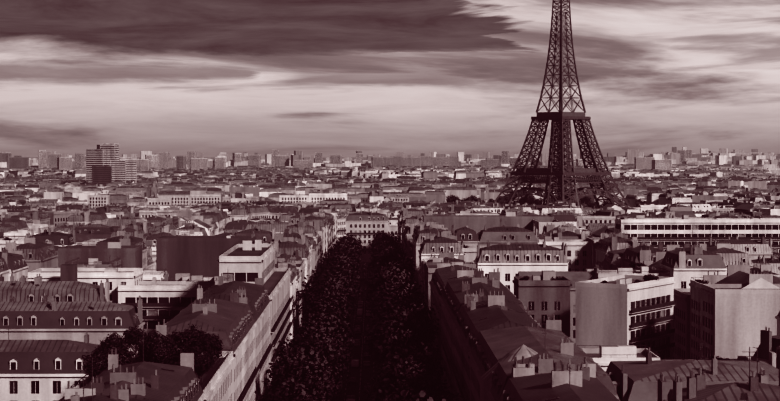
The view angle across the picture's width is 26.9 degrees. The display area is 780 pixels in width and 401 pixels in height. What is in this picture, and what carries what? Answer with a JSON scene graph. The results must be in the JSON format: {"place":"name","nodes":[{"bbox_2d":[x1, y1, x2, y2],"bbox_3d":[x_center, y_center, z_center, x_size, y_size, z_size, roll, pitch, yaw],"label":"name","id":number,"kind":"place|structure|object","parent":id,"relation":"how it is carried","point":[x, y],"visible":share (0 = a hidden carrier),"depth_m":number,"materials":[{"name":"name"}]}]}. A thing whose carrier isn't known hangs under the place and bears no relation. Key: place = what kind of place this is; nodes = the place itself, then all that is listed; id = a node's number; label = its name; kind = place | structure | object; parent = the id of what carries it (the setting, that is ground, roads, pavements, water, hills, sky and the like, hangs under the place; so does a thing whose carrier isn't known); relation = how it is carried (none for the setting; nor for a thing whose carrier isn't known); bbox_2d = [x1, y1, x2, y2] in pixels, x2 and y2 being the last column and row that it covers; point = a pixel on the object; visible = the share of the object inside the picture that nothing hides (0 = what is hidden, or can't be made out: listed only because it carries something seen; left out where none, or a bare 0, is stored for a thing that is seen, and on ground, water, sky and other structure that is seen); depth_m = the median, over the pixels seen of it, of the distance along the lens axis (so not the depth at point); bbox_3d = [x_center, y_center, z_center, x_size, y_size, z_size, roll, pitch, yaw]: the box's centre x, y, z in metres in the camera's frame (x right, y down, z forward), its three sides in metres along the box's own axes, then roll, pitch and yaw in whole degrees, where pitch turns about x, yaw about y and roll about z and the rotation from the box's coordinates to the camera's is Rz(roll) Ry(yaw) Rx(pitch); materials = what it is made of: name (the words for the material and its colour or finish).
{"place":"outdoors","nodes":[
{"label":"outdoors","id":0,"kind":"place"},
{"bbox_2d":[331,264,377,400],"bbox_3d":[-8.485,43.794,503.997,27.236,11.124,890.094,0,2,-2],"label":"avenue road","id":1,"kind":"structure","parent":0,"point":[357,352],"depth_m":447.10,"materials":[{"name":"black asphalt"}]},
{"bbox_2d":[351,359,358,367],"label":"car","id":2,"kind":"object","parent":1,"relation":"on","point":[354,362],"visible":1,"depth_m":436.31,"materials":[{"name":"paint"}]},
{"bbox_2d":[344,269,373,399],"bbox_3d":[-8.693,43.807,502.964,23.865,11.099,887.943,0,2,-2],"label":"road markings","id":3,"kind":"object","parent":1,"relation":"on","point":[362,342],"visible":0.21,"depth_m":482.85,"materials":[{"name":"paint"}]},
{"bbox_2d":[0,0,779,156],"label":"sky","id":4,"kind":"structure","parent":0,"point":[385,78],"materials":[{"name":"grey"}]},
{"bbox_2d":[29,157,779,263],"bbox_3d":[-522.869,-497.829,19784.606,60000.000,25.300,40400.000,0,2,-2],"label":"ground","id":5,"kind":"structure","parent":0,"point":[364,158],"depth_m":37688.59,"materials":[{"name":"grey"}]},
{"bbox_2d":[255,389,295,400],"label":"tree","id":6,"kind":"object","parent":5,"relation":"on","point":[266,398],"visible":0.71,"depth_m":256.04,"materials":[{"name":"black plant"}]},
{"bbox_2d":[265,391,308,400],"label":"tree","id":7,"kind":"object","parent":5,"relation":"on","point":[289,399],"visible":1,"depth_m":248.13,"materials":[{"name":"black plant"}]},
{"bbox_2d":[259,376,328,400],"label":"tree","id":8,"kind":"object","parent":5,"relation":"on","point":[300,390],"visible":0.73,"depth_m":264.54,"materials":[{"name":"black plant"}]},
{"bbox_2d":[262,345,334,394],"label":"tree","id":9,"kind":"object","parent":5,"relation":"on","point":[297,367],"visible":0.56,"depth_m":291.08,"materials":[{"name":"black plant"}]},
{"bbox_2d":[281,373,336,400],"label":"tree","id":10,"kind":"object","parent":5,"relation":"on","point":[325,390],"visible":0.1,"depth_m":282.47,"materials":[{"name":"black plant"}]},
{"bbox_2d":[274,316,354,373],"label":"tree","id":11,"kind":"object","parent":5,"relation":"on","point":[331,324],"visible":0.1,"depth_m":346.57,"materials":[{"name":"black plant"}]},
{"bbox_2d":[279,336,350,386],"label":"tree","id":12,"kind":"object","parent":5,"relation":"on","point":[332,355],"visible":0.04,"depth_m":316.67,"materials":[{"name":"black plant"}]},
{"bbox_2d":[291,323,351,369],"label":"tree","id":13,"kind":"object","parent":5,"relation":"on","point":[322,336],"visible":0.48,"depth_m":336.57,"materials":[{"name":"black plant"}]},
{"bbox_2d":[295,311,347,338],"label":"tree","id":14,"kind":"object","parent":5,"relation":"on","point":[309,323],"visible":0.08,"depth_m":366.93,"materials":[{"name":"black plant"}]},
{"bbox_2d":[293,285,354,326],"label":"tree","id":15,"kind":"object","parent":5,"relation":"on","point":[326,306],"visible":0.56,"depth_m":438.63,"materials":[{"name":"black plant"}]},
{"bbox_2d":[304,311,346,330],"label":"tree","id":16,"kind":"object","parent":5,"relation":"on","point":[335,315],"depth_m":414.48,"materials":[{"name":"black plant"}]},
{"bbox_2d":[311,262,339,278],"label":"tree","id":17,"kind":"object","parent":5,"relation":"on","point":[322,269],"visible":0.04,"depth_m":558.23,"materials":[{"name":"black plant"}]},
{"bbox_2d":[297,273,357,316],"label":"tree","id":18,"kind":"object","parent":5,"relation":"on","point":[319,285],"visible":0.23,"depth_m":451.81,"materials":[{"name":"black plant"}]},
{"bbox_2d":[320,358,342,396],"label":"tree","id":19,"kind":"object","parent":5,"relation":"on","point":[333,382],"visible":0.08,"depth_m":305.28,"materials":[{"name":"black plant"}]},
{"bbox_2d":[311,276,351,296],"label":"tree","id":20,"kind":"object","parent":5,"relation":"on","point":[336,284],"visible":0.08,"depth_m":481.97,"materials":[{"name":"black plant"}]},
{"bbox_2d":[310,261,359,290],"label":"tree","id":21,"kind":"object","parent":5,"relation":"on","point":[351,274],"visible":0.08,"depth_m":527.56,"materials":[{"name":"black plant"}]},
{"bbox_2d":[312,262,361,298],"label":"tree","id":22,"kind":"object","parent":5,"relation":"on","point":[327,275],"visible":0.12,"depth_m":504.82,"materials":[{"name":"black plant"}]},
{"bbox_2d":[319,250,360,275],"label":"tree","id":23,"kind":"object","parent":5,"relation":"on","point":[331,256],"visible":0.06,"depth_m":642.38,"materials":[{"name":"black plant"}]},
{"bbox_2d":[322,246,363,274],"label":"tree","id":24,"kind":"object","parent":5,"relation":"on","point":[333,255],"visible":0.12,"depth_m":621.09,"materials":[{"name":"black plant"}]},
{"bbox_2d":[333,277,354,300],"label":"tree","id":25,"kind":"object","parent":5,"relation":"on","point":[349,288],"depth_m":493.83,"materials":[{"name":"black plant"}]},
{"bbox_2d":[331,255,361,281],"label":"tree","id":26,"kind":"object","parent":5,"relation":"on","point":[343,260],"visible":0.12,"depth_m":597.48,"materials":[{"name":"black plant"}]},
{"bbox_2d":[330,238,363,265],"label":"tree","id":27,"kind":"object","parent":5,"relation":"on","point":[348,247],"visible":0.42,"depth_m":671.04,"materials":[{"name":"black plant"}]},
{"bbox_2d":[336,234,363,251],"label":"tree","id":28,"kind":"object","parent":5,"relation":"on","point":[349,237],"visible":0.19,"depth_m":820.88,"materials":[{"name":"black plant"}]},
{"bbox_2d":[369,231,388,247],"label":"tree","id":29,"kind":"object","parent":5,"relation":"on","point":[375,237],"visible":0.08,"depth_m":912.59,"materials":[{"name":"black plant"}]},
{"bbox_2d":[372,236,390,249],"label":"tree","id":30,"kind":"object","parent":5,"relation":"on","point":[378,242],"depth_m":814.64,"materials":[{"name":"black plant"}]},
{"bbox_2d":[372,233,400,247],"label":"tree","id":31,"kind":"object","parent":5,"relation":"on","point":[389,237],"visible":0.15,"depth_m":822.77,"materials":[{"name":"black plant"}]},
{"bbox_2d":[371,237,402,255],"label":"tree","id":32,"kind":"object","parent":5,"relation":"on","point":[378,245],"visible":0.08,"depth_m":783.28,"materials":[{"name":"black plant"}]},
{"bbox_2d":[374,232,399,248],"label":"tree","id":33,"kind":"object","parent":5,"relation":"on","point":[395,237],"visible":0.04,"depth_m":836.62,"materials":[{"name":"black plant"}]},
{"bbox_2d":[364,246,412,274],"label":"tree","id":34,"kind":"object","parent":5,"relation":"on","point":[389,256],"visible":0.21,"depth_m":615.75,"materials":[{"name":"black plant"}]},
{"bbox_2d":[0,207,779,400],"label":"town","id":35,"kind":"object","parent":5,"relation":"on","point":[68,299],"visible":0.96,"depth_m":344.80,"materials":[{"name":"stone"}]},
{"bbox_2d":[79,352,107,379],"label":"tree","id":36,"kind":"object","parent":35,"relation":"on","point":[100,364],"visible":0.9,"depth_m":207.85,"materials":[{"name":"black plant"}]},
{"bbox_2d":[91,337,121,361],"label":"tree","id":37,"kind":"object","parent":35,"relation":"on","point":[106,351],"visible":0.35,"depth_m":212.85,"materials":[{"name":"black plant"}]},
{"bbox_2d":[101,332,130,345],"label":"tree","id":38,"kind":"object","parent":35,"relation":"on","point":[121,339],"visible":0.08,"depth_m":228.76,"materials":[{"name":"black plant"}]},
{"bbox_2d":[107,335,134,357],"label":"tree","id":39,"kind":"object","parent":35,"relation":"on","point":[123,349],"visible":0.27,"depth_m":221.17,"materials":[{"name":"black plant"}]},
{"bbox_2d":[119,355,136,364],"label":"tree","id":40,"kind":"object","parent":35,"relation":"on","point":[124,360],"visible":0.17,"depth_m":209.03,"materials":[{"name":"black plant"}]},
{"bbox_2d":[123,325,146,358],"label":"tree","id":41,"kind":"object","parent":35,"relation":"on","point":[134,334],"visible":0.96,"depth_m":242.48,"materials":[{"name":"black plant"}]},
{"bbox_2d":[136,336,166,361],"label":"tree","id":42,"kind":"object","parent":35,"relation":"on","point":[149,344],"visible":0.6,"depth_m":219.47,"materials":[{"name":"black plant"}]},
{"bbox_2d":[144,331,167,342],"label":"tree","id":43,"kind":"object","parent":35,"relation":"on","point":[157,335],"visible":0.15,"depth_m":235.80,"materials":[{"name":"black plant"}]},
{"bbox_2d":[149,343,172,363],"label":"tree","id":44,"kind":"object","parent":35,"relation":"on","point":[159,354],"visible":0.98,"depth_m":217.31,"materials":[{"name":"black plant"}]},
{"bbox_2d":[158,336,187,364],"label":"tree","id":45,"kind":"object","parent":35,"relation":"on","point":[176,352],"visible":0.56,"depth_m":227.47,"materials":[{"name":"black plant"}]},
{"bbox_2d":[168,324,205,352],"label":"tree","id":46,"kind":"object","parent":35,"relation":"on","point":[189,338],"visible":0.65,"depth_m":229.43,"materials":[{"name":"black plant"}]},
{"bbox_2d":[192,340,204,351],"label":"tree","id":47,"kind":"object","parent":35,"relation":"on","point":[200,344],"visible":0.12,"depth_m":230.29,"materials":[{"name":"black plant"}]},
{"bbox_2d":[184,346,216,382],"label":"tree","id":48,"kind":"object","parent":35,"relation":"on","point":[195,365],"visible":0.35,"depth_m":217.19,"materials":[{"name":"black plant"}]},
{"bbox_2d":[188,347,214,383],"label":"tree","id":49,"kind":"object","parent":35,"relation":"on","point":[203,367],"visible":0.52,"depth_m":216.85,"materials":[{"name":"black plant"}]},
{"bbox_2d":[199,332,223,368],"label":"tree","id":50,"kind":"object","parent":35,"relation":"on","point":[213,342],"visible":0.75,"depth_m":231.76,"materials":[{"name":"black plant"}]},
{"bbox_2d":[208,348,223,368],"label":"tree","id":51,"kind":"object","parent":35,"relation":"on","point":[218,354],"visible":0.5,"depth_m":232.01,"materials":[{"name":"black plant"}]},
{"bbox_2d":[628,262,642,268],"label":"tree","id":52,"kind":"object","parent":35,"relation":"on","point":[636,264],"visible":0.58,"depth_m":473.56,"materials":[{"name":"black plant"}]},
{"bbox_2d":[643,274,658,279],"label":"tree","id":53,"kind":"object","parent":35,"relation":"on","point":[650,276],"visible":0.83,"depth_m":355.13,"materials":[{"name":"black plant"}]},
{"bbox_2d":[0,143,779,261],"bbox_3d":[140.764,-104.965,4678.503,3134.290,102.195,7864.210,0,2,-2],"label":"town","id":54,"kind":"object","parent":5,"relation":"on","point":[364,212],"visible":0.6,"depth_m":1459.18,"materials":[{"name":"stone"}]},
{"bbox_2d":[0,147,779,201],"bbox_3d":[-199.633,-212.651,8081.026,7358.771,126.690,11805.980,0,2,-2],"label":"town","id":55,"kind":"object","parent":5,"relation":"on","point":[721,168],"visible":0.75,"depth_m":3542.23,"materials":[{"name":"stone"}]},
{"bbox_2d":[365,264,415,301],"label":"tree","id":56,"kind":"object","parent":5,"relation":"on","point":[394,276],"visible":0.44,"depth_m":476.22,"materials":[{"name":"black plant"}]},
{"bbox_2d":[366,254,418,280],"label":"tree","id":57,"kind":"object","parent":5,"relation":"on","point":[400,258],"visible":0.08,"depth_m":550.95,"materials":[{"name":"black plant"}]},
{"bbox_2d":[365,292,425,327],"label":"tree","id":58,"kind":"object","parent":5,"relation":"on","point":[386,307],"visible":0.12,"depth_m":415.86,"materials":[{"name":"black plant"}]},
{"bbox_2d":[365,308,427,365],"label":"tree","id":59,"kind":"object","parent":5,"relation":"on","point":[390,322],"visible":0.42,"depth_m":353.65,"materials":[{"name":"black plant"}]},
{"bbox_2d":[367,278,426,324],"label":"tree","id":60,"kind":"object","parent":5,"relation":"on","point":[403,290],"visible":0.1,"depth_m":424.72,"materials":[{"name":"black plant"}]},
{"bbox_2d":[386,305,411,317],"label":"tree","id":61,"kind":"object","parent":5,"relation":"on","point":[395,308],"depth_m":404.69,"materials":[{"name":"black plant"}]},
{"bbox_2d":[361,303,438,362],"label":"tree","id":62,"kind":"object","parent":5,"relation":"on","point":[426,322],"visible":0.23,"depth_m":362.71,"materials":[{"name":"black plant"}]},
{"bbox_2d":[368,384,440,400],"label":"tree","id":63,"kind":"object","parent":5,"relation":"on","point":[390,394],"visible":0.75,"depth_m":246.63,"materials":[{"name":"black plant"}]},
{"bbox_2d":[368,327,441,374],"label":"tree","id":64,"kind":"object","parent":5,"relation":"on","point":[390,343],"visible":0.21,"depth_m":327.98,"materials":[{"name":"black plant"}]},
{"bbox_2d":[368,360,443,398],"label":"tree","id":65,"kind":"object","parent":5,"relation":"on","point":[415,371],"visible":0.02,"depth_m":301.04,"materials":[{"name":"black plant"}]},
{"bbox_2d":[374,344,442,386],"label":"tree","id":66,"kind":"object","parent":5,"relation":"on","point":[428,362],"visible":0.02,"depth_m":311.09,"materials":[{"name":"black plant"}]},
{"bbox_2d":[359,340,458,400],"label":"tree","id":67,"kind":"object","parent":5,"relation":"on","point":[400,369],"visible":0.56,"depth_m":269.01,"materials":[{"name":"black plant"}]},
{"bbox_2d":[389,373,439,400],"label":"tree","id":68,"kind":"object","parent":5,"relation":"on","point":[410,388],"visible":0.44,"depth_m":262.29,"materials":[{"name":"black plant"}]},
{"bbox_2d":[391,387,445,400],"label":"tree","id":69,"kind":"object","parent":5,"relation":"on","point":[422,393],"visible":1,"depth_m":213.43,"materials":[{"name":"black plant"}]},
{"bbox_2d":[430,391,463,400],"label":"tree","id":70,"kind":"object","parent":5,"relation":"on","point":[441,397],"visible":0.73,"depth_m":236.88,"materials":[{"name":"black plant"}]},
{"bbox_2d":[447,195,458,200],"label":"tree","id":71,"kind":"object","parent":5,"relation":"on","point":[453,197],"visible":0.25,"depth_m":2063.10,"materials":[{"name":"black plant"}]},
{"bbox_2d":[528,195,534,204],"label":"tree","id":72,"kind":"object","parent":5,"relation":"on","point":[532,197],"visible":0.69,"depth_m":2164.24,"materials":[{"name":"black plant"}]},
{"bbox_2d":[534,196,542,204],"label":"tree","id":73,"kind":"object","parent":5,"relation":"on","point":[538,201],"visible":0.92,"depth_m":2143.76,"materials":[{"name":"black plant"}]},
{"bbox_2d":[494,0,630,208],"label":"tower","id":74,"kind":"structure","parent":5,"relation":"on","point":[560,172],"depth_m":1708.66,"materials":[{"name":"metal"}]},
{"bbox_2d":[580,196,591,206],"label":"tree","id":75,"kind":"object","parent":5,"relation":"on","point":[586,199],"visible":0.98,"depth_m":2118.77,"materials":[{"name":"black plant"}]},
{"bbox_2d":[586,203,598,208],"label":"tree","id":76,"kind":"object","parent":5,"relation":"on","point":[591,205],"visible":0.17,"depth_m":1801.92,"materials":[{"name":"black plant"}]}
]}

